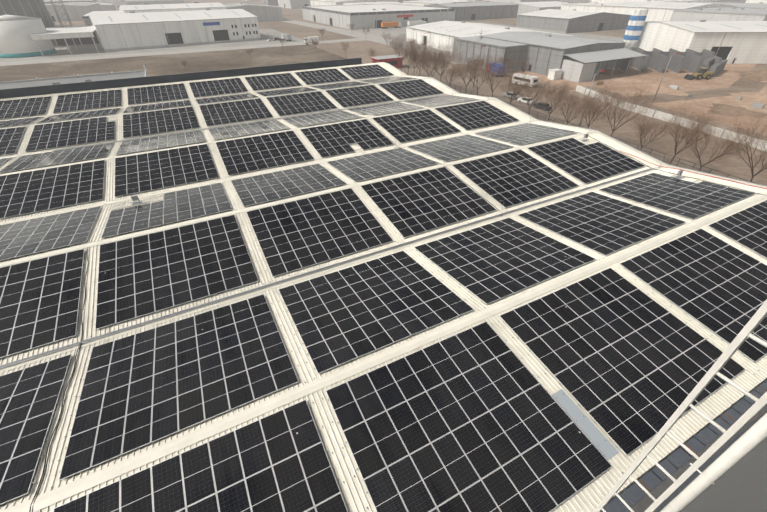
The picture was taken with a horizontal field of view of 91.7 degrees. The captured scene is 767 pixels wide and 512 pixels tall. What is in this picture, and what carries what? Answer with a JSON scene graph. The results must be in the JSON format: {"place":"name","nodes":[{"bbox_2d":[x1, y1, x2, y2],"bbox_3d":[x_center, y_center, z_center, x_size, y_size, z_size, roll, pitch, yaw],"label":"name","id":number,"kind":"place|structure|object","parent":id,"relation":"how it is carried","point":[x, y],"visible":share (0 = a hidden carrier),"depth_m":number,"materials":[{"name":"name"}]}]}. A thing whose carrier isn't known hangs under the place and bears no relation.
{"place":"outdoors","nodes":[
{"label":"outdoors","id":0,"kind":"place"},
{"bbox_2d":[0,65,147,88],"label":"perimeter wall","id":1,"kind":"structure","parent":0,"point":[64,80],"depth_m":86.95,"materials":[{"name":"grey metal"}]},
{"bbox_2d":[89,9,260,50],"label":"warehouse","id":2,"kind":"structure","parent":0,"point":[125,30],"depth_m":201.49,"materials":[{"name":"white metal"}]},
{"bbox_2d":[104,38,260,51],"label":"warehouse plinth","id":3,"kind":"structure","parent":2,"relation":"attached to","point":[157,46],"depth_m":203.46,"materials":[{"name":"grey concrete"}]},
{"bbox_2d":[203,14,412,25],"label":"warehouse signs","id":4,"kind":"object","parent":2,"relation":"attached to","point":[218,23],"visible":0.67,"depth_m":208.23,"materials":[{"name":"blue"}]},
{"bbox_2d":[302,4,454,29],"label":"grey warehouse","id":5,"kind":"structure","parent":0,"point":[363,16],"depth_m":289.62,"materials":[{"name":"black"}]},
{"bbox_2d":[0,62,766,511],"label":"roof sheeting","id":6,"kind":"object","parent":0,"point":[590,496],"visible":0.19,"depth_m":25.82,"materials":[{"name":"beige metal"}]},
{"bbox_2d":[0,57,361,98],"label":"parapet wall","id":7,"kind":"structure","parent":6,"relation":"on","point":[66,87],"depth_m":78.67,"materials":[{"name":"black concrete"}]},
{"bbox_2d":[2,70,759,510],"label":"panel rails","id":8,"kind":"object","parent":6,"relation":"on","point":[250,258],"visible":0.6,"depth_m":35.42,"materials":[{"name":"silver metal"}]},
{"bbox_2d":[0,64,766,511],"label":"solar panels","id":9,"kind":"object","parent":8,"relation":"on","point":[400,294],"visible":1,"depth_m":25.09,"materials":[{"name":"black glass"}]},
{"bbox_2d":[6,75,759,508],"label":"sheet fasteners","id":10,"kind":"object","parent":6,"relation":"on","point":[398,243],"visible":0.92,"depth_m":30.30,"materials":[{"name":"grey metal"}]},
{"bbox_2d":[0,63,766,511],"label":"roof flashings","id":11,"kind":"object","parent":6,"relation":"on","point":[108,473],"visible":0.88,"depth_m":26.26,"materials":[{"name":"grey metal"}]},
{"bbox_2d":[0,94,766,511],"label":"cable runs","id":12,"kind":"object","parent":6,"relation":"on","point":[274,282],"visible":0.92,"depth_m":28.32,"materials":[{"name":"grey metal"},{"name":"plastic"}]},
{"bbox_2d":[131,134,682,204],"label":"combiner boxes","id":13,"kind":"object","parent":6,"relation":"on","point":[135,197],"visible":0.96,"depth_m":40.68,"materials":[{"name":"grey metal"}]},
{"bbox_2d":[302,85,664,216],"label":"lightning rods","id":14,"kind":"object","parent":6,"relation":"on","point":[529,121],"visible":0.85,"depth_m":50.28,"materials":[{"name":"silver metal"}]},
{"bbox_2d":[552,389,618,459],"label":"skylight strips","id":15,"kind":"object","parent":6,"relation":"on","point":[591,431],"visible":1,"depth_m":18.36,"materials":[{"name":"grey plastic"}]},
{"bbox_2d":[621,151,766,188],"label":"red cable","id":16,"kind":"object","parent":6,"relation":"on","point":[696,173],"visible":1,"depth_m":41.74,"materials":[{"name":"red plastic"}]},
{"bbox_2d":[54,0,766,177],"bbox_3d":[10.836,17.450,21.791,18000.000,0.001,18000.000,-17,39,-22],"label":"terrain","id":17,"kind":"structure","parent":0,"point":[358,49],"depth_m":175.65,"materials":[{"name":"soil"}]},
{"bbox_2d":[0,0,72,45],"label":"lattice tower","id":18,"kind":"structure","parent":17,"relation":"on","point":[33,8],"depth_m":195.68,"materials":[{"name":"grey metal"}]},
{"bbox_2d":[43,0,96,3],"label":"warehouse","id":19,"kind":"structure","parent":17,"relation":"on","point":[64,1],"depth_m":483.26,"materials":[{"name":"grey metal"}]},
{"bbox_2d":[45,2,101,21],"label":"warehouse","id":20,"kind":"structure","parent":17,"relation":"on","point":[76,11],"depth_m":349.19,"materials":[{"name":"black"}]},
{"bbox_2d":[83,2,115,10],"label":"warehouse","id":21,"kind":"structure","parent":17,"relation":"on","point":[107,7],"depth_m":434.28,"materials":[{"name":"black"}]},
{"bbox_2d":[82,10,119,25],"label":"warehouse","id":22,"kind":"structure","parent":17,"relation":"on","point":[87,20],"depth_m":267.40,"materials":[{"name":"white metal"}]},
{"bbox_2d":[97,0,121,6],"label":"warehouse","id":23,"kind":"structure","parent":17,"relation":"on","point":[116,3],"depth_m":572.91,"materials":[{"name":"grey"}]},
{"bbox_2d":[126,0,183,4],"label":"warehouse","id":24,"kind":"structure","parent":17,"relation":"on","point":[135,2],"depth_m":449.26,"materials":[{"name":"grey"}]},
{"bbox_2d":[118,2,226,12],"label":"warehouse","id":25,"kind":"structure","parent":17,"relation":"on","point":[148,7],"depth_m":236.75,"materials":[{"name":"metal"}]},
{"bbox_2d":[224,3,282,21],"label":"warehouse","id":26,"kind":"structure","parent":17,"relation":"on","point":[264,13],"depth_m":329.79,"materials":[{"name":"black"}]},
{"bbox_2d":[261,0,277,5],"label":"warehouse","id":27,"kind":"structure","parent":17,"relation":"on","point":[270,2],"depth_m":579.25,"materials":[{"name":"grey metal"}]},
{"bbox_2d":[278,0,310,8],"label":"warehouse","id":28,"kind":"structure","parent":17,"relation":"on","point":[294,4],"depth_m":503.06,"materials":[{"name":"white metal"}]},
{"bbox_2d":[310,0,398,5],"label":"warehouse","id":29,"kind":"structure","parent":17,"relation":"on","point":[324,2],"depth_m":436.37,"materials":[{"name":"white metal"}]},
{"bbox_2d":[368,49,375,58],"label":"road tree","id":30,"kind":"object","parent":17,"relation":"on","point":[372,52],"visible":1,"depth_m":148.59,"materials":[{"name":"brown plant"}]},
{"bbox_2d":[343,1,410,4],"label":"warehouse","id":31,"kind":"structure","parent":17,"relation":"on","point":[370,3],"depth_m":385.20,"materials":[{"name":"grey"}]},
{"bbox_2d":[0,22,766,140],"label":"ground sheets","id":32,"kind":"object","parent":17,"relation":"on","point":[718,88],"visible":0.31,"depth_m":147.55,"materials":[{"name":"concrete"}]},
{"bbox_2d":[0,15,55,57],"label":"storage tank","id":33,"kind":"object","parent":32,"relation":"on","point":[16,40],"visible":0.94,"depth_m":172.31,"materials":[{"name":"white metal"}]},
{"bbox_2d":[30,25,101,55],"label":"open shed","id":34,"kind":"structure","parent":32,"relation":"on","point":[70,35],"depth_m":186.31,"materials":[{"name":"white metal"}]},
{"bbox_2d":[281,33,291,40],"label":"truck","id":35,"kind":"object","parent":32,"relation":"on","point":[286,37],"visible":0.83,"depth_m":215.84,"materials":[{"name":"grey"}]},
{"bbox_2d":[309,38,318,49],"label":"road tree","id":36,"kind":"object","parent":32,"relation":"on","point":[314,43],"visible":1,"depth_m":179.53,"materials":[{"name":"brown plant"}]},
{"bbox_2d":[370,55,403,67],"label":"small building","id":37,"kind":"structure","parent":32,"relation":"on","point":[393,60],"depth_m":144.87,"materials":[{"name":"red paint"}]},
{"bbox_2d":[381,22,401,28],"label":"truck","id":38,"kind":"object","parent":32,"relation":"on","point":[384,25],"visible":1,"depth_m":272.58,"materials":[{"name":"white"}]},
{"bbox_2d":[386,33,420,69],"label":"street tree","id":39,"kind":"object","parent":32,"relation":"on","point":[395,44],"visible":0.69,"depth_m":126.26,"materials":[{"name":"brown plant"}]},
{"bbox_2d":[392,41,421,74],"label":"street tree","id":40,"kind":"object","parent":32,"relation":"on","point":[408,67],"visible":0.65,"depth_m":122.70,"materials":[{"name":"brown plant"}]},
{"bbox_2d":[395,36,432,75],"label":"street tree","id":41,"kind":"object","parent":32,"relation":"on","point":[412,47],"visible":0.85,"depth_m":118.88,"materials":[{"name":"brown plant"}]},
{"bbox_2d":[407,20,426,25],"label":"truck","id":42,"kind":"object","parent":32,"relation":"on","point":[412,23],"visible":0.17,"depth_m":279.85,"materials":[{"name":"white metal"}]},
{"bbox_2d":[406,48,431,75],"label":"street tree","id":43,"kind":"object","parent":32,"relation":"on","point":[418,54],"visible":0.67,"depth_m":117.93,"materials":[{"name":"brown plant"}]},
{"bbox_2d":[415,46,446,74],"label":"street tree","id":44,"kind":"object","parent":32,"relation":"on","point":[422,62],"visible":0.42,"depth_m":114.57,"materials":[{"name":"brown plant"}]},
{"bbox_2d":[419,48,447,76],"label":"street tree","id":45,"kind":"object","parent":32,"relation":"on","point":[435,58],"visible":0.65,"depth_m":111.95,"materials":[{"name":"brown plant"}]},
{"bbox_2d":[422,39,464,81],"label":"street tree","id":46,"kind":"object","parent":32,"relation":"on","point":[446,55],"visible":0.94,"depth_m":107.83,"materials":[{"name":"brown plant"}]},
{"bbox_2d":[437,63,462,86],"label":"street tree","id":47,"kind":"object","parent":32,"relation":"on","point":[451,75],"visible":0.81,"depth_m":106.95,"materials":[{"name":"brown plant"}]},
{"bbox_2d":[450,54,484,93],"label":"street tree","id":48,"kind":"object","parent":32,"relation":"on","point":[470,60],"visible":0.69,"depth_m":100.51,"materials":[{"name":"brown plant"}]},
{"bbox_2d":[453,51,503,94],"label":"street tree","id":49,"kind":"object","parent":32,"relation":"on","point":[473,67],"visible":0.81,"depth_m":95.89,"materials":[{"name":"brown plant"}]},
{"bbox_2d":[470,50,520,96],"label":"street tree","id":50,"kind":"object","parent":32,"relation":"on","point":[492,74],"visible":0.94,"depth_m":91.79,"materials":[{"name":"brown plant"}]},
{"bbox_2d":[489,70,534,104],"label":"street tree","id":51,"kind":"object","parent":32,"relation":"on","point":[514,83],"visible":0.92,"depth_m":86.54,"materials":[{"name":"brown plant"}]},
{"bbox_2d":[511,74,550,113],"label":"street tree","id":52,"kind":"object","parent":32,"relation":"on","point":[527,86],"visible":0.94,"depth_m":83.48,"materials":[{"name":"brown plant"}]},
{"bbox_2d":[528,79,571,120],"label":"street tree","id":53,"kind":"object","parent":32,"relation":"on","point":[560,91],"visible":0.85,"depth_m":80.02,"materials":[{"name":"brown plant"}]},
{"bbox_2d":[481,31,625,75],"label":"grey plant hall","id":54,"kind":"structure","parent":32,"relation":"on","point":[547,52],"depth_m":134.78,"materials":[{"name":"metal"}]},
{"bbox_2d":[547,68,561,79],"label":"white site cabin","id":55,"kind":"object","parent":32,"relation":"on","point":[554,74],"visible":0.89,"depth_m":126.64,"materials":[{"name":"white metal"}]},
{"bbox_2d":[549,89,594,124],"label":"street tree","id":56,"kind":"object","parent":32,"relation":"on","point":[571,104],"visible":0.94,"depth_m":76.24,"materials":[{"name":"brown plant"}]},
{"bbox_2d":[402,68,753,182],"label":"roadside fence","id":57,"kind":"object","parent":32,"relation":"on","point":[614,137],"visible":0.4,"depth_m":68.67,"materials":[{"name":"grey"}]},
{"bbox_2d":[571,88,623,127],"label":"street tree","id":58,"kind":"object","parent":32,"relation":"on","point":[591,106],"visible":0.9,"depth_m":70.87,"materials":[{"name":"brown plant"}]},
{"bbox_2d":[560,48,646,82],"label":"plant canopy","id":59,"kind":"object","parent":32,"relation":"on","point":[579,67],"visible":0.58,"depth_m":125.12,"materials":[{"name":"grey metal"}]},
{"bbox_2d":[582,77,659,136],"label":"street tree","id":60,"kind":"object","parent":32,"relation":"on","point":[624,105],"visible":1,"depth_m":67.45,"materials":[{"name":"brown plant"}]},
{"bbox_2d":[621,8,648,50],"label":"striped silo","id":61,"kind":"object","parent":32,"relation":"on","point":[636,22],"visible":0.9,"depth_m":172.81,"materials":[{"name":"grey metal"}]},
{"bbox_2d":[627,106,669,150],"bbox_3d":[46.073,-21.189,65.926,7.141,9.689,8.338,-17,39,-22],"label":"street tree","id":62,"kind":"object","parent":32,"relation":"on","point":[650,127],"visible":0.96,"depth_m":64.49,"materials":[{"name":"brown plant"}]},
{"bbox_2d":[618,48,727,75],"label":"aggregate bins","id":63,"kind":"object","parent":32,"relation":"on","point":[689,60],"visible":0.88,"depth_m":137.31,"materials":[{"name":"concrete"}]},
{"bbox_2d":[594,81,765,108],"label":"yard clutter","id":64,"kind":"object","parent":32,"relation":"on","point":[754,104],"visible":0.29,"depth_m":104.01,"materials":[{"name":"concrete"}]},
{"bbox_2d":[596,69,766,117],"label":"dirt patches","id":65,"kind":"object","parent":32,"relation":"on","point":[733,111],"visible":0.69,"depth_m":110.86,"materials":[{"name":"brown soil"}]},
{"bbox_2d":[657,95,720,164],"bbox_3d":[48.256,-18.727,60.563,10.273,12.027,9.114,-17,39,-22],"label":"street tree","id":66,"kind":"object","parent":32,"relation":"on","point":[678,125],"visible":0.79,"depth_m":59.21,"materials":[{"name":"brown plant"}]},
{"bbox_2d":[625,20,766,63],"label":"white hall","id":67,"kind":"structure","parent":32,"relation":"on","point":[739,42],"depth_m":148.81,"materials":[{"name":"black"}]},
{"bbox_2d":[684,67,713,79],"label":"wheel loader","id":68,"kind":"object","parent":32,"relation":"on","point":[703,72],"visible":1,"depth_m":125.16,"materials":[{"name":"yellow metal"}]},
{"bbox_2d":[674,111,752,170],"bbox_3d":[49.183,-16.051,57.556,9.564,11.242,10.962,-17,39,-22],"label":"street tree","id":69,"kind":"object","parent":32,"relation":"on","point":[721,142],"visible":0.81,"depth_m":56.06,"materials":[{"name":"brown plant"}]},
{"bbox_2d":[720,111,766,181],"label":"street tree","id":70,"kind":"object","parent":32,"relation":"on","point":[754,131],"visible":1,"depth_m":51.78,"materials":[{"name":"brown plant"}]},
{"bbox_2d":[0,18,766,185],"bbox_3d":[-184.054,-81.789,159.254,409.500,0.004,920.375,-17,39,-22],"label":"road surface","id":71,"kind":"object","parent":17,"relation":"on","point":[737,166],"visible":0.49,"depth_m":87.58,"materials":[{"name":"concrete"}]},
{"bbox_2d":[304,36,318,44],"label":"white truck","id":72,"kind":"object","parent":71,"relation":"on","point":[307,40],"visible":0.71,"depth_m":204.01,"materials":[{"name":"grey"}]},
{"bbox_2d":[452,36,528,72],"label":"warehouse","id":73,"kind":"structure","parent":71,"relation":"on","point":[517,52],"depth_m":139.66,"materials":[{"name":"grey metal"}]},
{"bbox_2d":[486,63,505,76],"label":"truck cab","id":74,"kind":"object","parent":71,"relation":"on","point":[496,65],"visible":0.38,"depth_m":130.40,"materials":[{"name":"blue metal"}]},
{"bbox_2d":[511,73,537,86],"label":"bus","id":75,"kind":"object","parent":71,"relation":"on","point":[530,78],"visible":0.33,"depth_m":118.02,"materials":[{"name":"white metal"}]},
{"bbox_2d":[518,57,532,71],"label":"road tree","id":76,"kind":"object","parent":71,"relation":"on","point":[523,64],"visible":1,"depth_m":124.59,"materials":[{"name":"brown plant"}]},
{"bbox_2d":[402,0,495,5],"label":"warehouse","id":77,"kind":"structure","parent":17,"relation":"on","point":[421,2],"depth_m":401.59,"materials":[{"name":"black"}]},
{"bbox_2d":[424,1,518,20],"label":"warehouse","id":78,"kind":"structure","parent":17,"relation":"on","point":[481,10],"depth_m":333.20,"materials":[{"name":"grey metal"}]},
{"bbox_2d":[503,92,517,98],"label":"car","id":79,"kind":"object","parent":17,"relation":"on","point":[506,94],"visible":0.85,"depth_m":106.78,"materials":[{"name":"grey metal"}]},
{"bbox_2d":[483,0,559,2],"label":"warehouse","id":80,"kind":"structure","parent":17,"relation":"on","point":[511,1],"depth_m":459.93,"materials":[{"name":"grey metal"}]},
{"bbox_2d":[517,97,534,104],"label":"white parked car","id":81,"kind":"object","parent":17,"relation":"on","point":[523,100],"visible":0.71,"depth_m":102.04,"materials":[{"name":"white metal"}]},
{"bbox_2d":[533,102,550,110],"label":"dark parked car","id":82,"kind":"object","parent":17,"relation":"on","point":[542,105],"visible":0.96,"depth_m":96.92,"materials":[{"name":"grey metal"}]},
{"bbox_2d":[514,1,570,14],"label":"warehouse","id":83,"kind":"structure","parent":17,"relation":"on","point":[525,7],"depth_m":351.67,"materials":[{"name":"white metal"}]},
{"bbox_2d":[423,32,678,126],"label":"street lights","id":84,"kind":"object","parent":17,"relation":"on","point":[592,81],"visible":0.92,"depth_m":98.86,"materials":[{"name":"grey metal"}]},
{"bbox_2d":[560,0,584,3],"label":"warehouse","id":85,"kind":"structure","parent":17,"relation":"on","point":[574,1],"depth_m":498.09,"materials":[{"name":"white metal"}]},
{"bbox_2d":[515,9,630,33],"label":"warehouse","id":86,"kind":"structure","parent":17,"relation":"on","point":[562,21],"depth_m":250.58,"materials":[{"name":"grey metal"}]},
{"bbox_2d":[560,2,613,11],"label":"warehouse","id":87,"kind":"structure","parent":17,"relation":"on","point":[595,7],"depth_m":328.95,"materials":[{"name":"white metal"}]},
{"bbox_2d":[591,0,713,2],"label":"warehouse","id":88,"kind":"structure","parent":17,"relation":"on","point":[607,1],"depth_m":377.67,"materials":[{"name":"white metal"}]},
{"bbox_2d":[601,0,735,20],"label":"warehouse","id":89,"kind":"structure","parent":17,"relation":"on","point":[660,11],"depth_m":279.32,"materials":[{"name":"white metal"}]},
{"bbox_2d":[576,85,766,150],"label":"boundary wall","id":90,"kind":"structure","parent":17,"relation":"on","point":[586,90],"depth_m":88.42,"materials":[{"name":"grey concrete"}]},
{"bbox_2d":[612,378,766,498],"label":"gutter edge","id":91,"kind":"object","parent":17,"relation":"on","point":[685,441],"depth_m":18.39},
{"bbox_2d":[670,7,766,20],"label":"warehouse","id":92,"kind":"structure","parent":17,"relation":"on","point":[725,14],"depth_m":237.53,"materials":[{"name":"white metal"}]},
{"bbox_2d":[682,1,766,8],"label":"warehouse","id":93,"kind":"structure","parent":17,"relation":"on","point":[760,5],"depth_m":302.29,"materials":[{"name":"black"}]},
{"bbox_2d":[722,0,745,2],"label":"warehouse","id":94,"kind":"structure","parent":17,"relation":"on","point":[736,1],"depth_m":481.27,"materials":[{"name":"grey metal"}]},
{"bbox_2d":[746,0,766,3],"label":"warehouse building","id":95,"kind":"structure","parent":17,"relation":"on","point":[755,1],"depth_m":364.44,"materials":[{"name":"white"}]},
{"bbox_2d":[406,20,578,52],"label":"long white warehouse","id":96,"kind":"structure","parent":0,"point":[418,35],"depth_m":189.54,"materials":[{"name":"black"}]},
{"bbox_2d":[680,437,766,511],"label":"tall building wall","id":97,"kind":"structure","parent":0,"point":[740,485],"depth_m":2.13,"materials":[{"name":"grey"}]},
{"bbox_2d":[593,299,766,511],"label":"access ladder","id":98,"kind":"object","parent":97,"relation":"attached to","point":[751,325],"visible":0.94,"depth_m":6.72,"materials":[{"name":"white metal"}]},
{"bbox_2d":[601,380,766,511],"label":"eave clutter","id":99,"kind":"object","parent":97,"relation":"attached to","point":[633,494],"visible":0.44,"depth_m":17.54,"materials":[{"name":"grey metal"}]},
{"bbox_2d":[607,379,766,511],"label":"eave gutter","id":100,"kind":"object","parent":97,"relation":"attached to","point":[644,503],"depth_m":17.08,"materials":[{"name":"grey metal"}]},
{"bbox_2d":[660,413,766,511],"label":"white downpipe","id":101,"kind":"object","parent":97,"relation":"attached to","point":[746,442],"depth_m":6.60,"materials":[{"name":"paint"}]}
]}

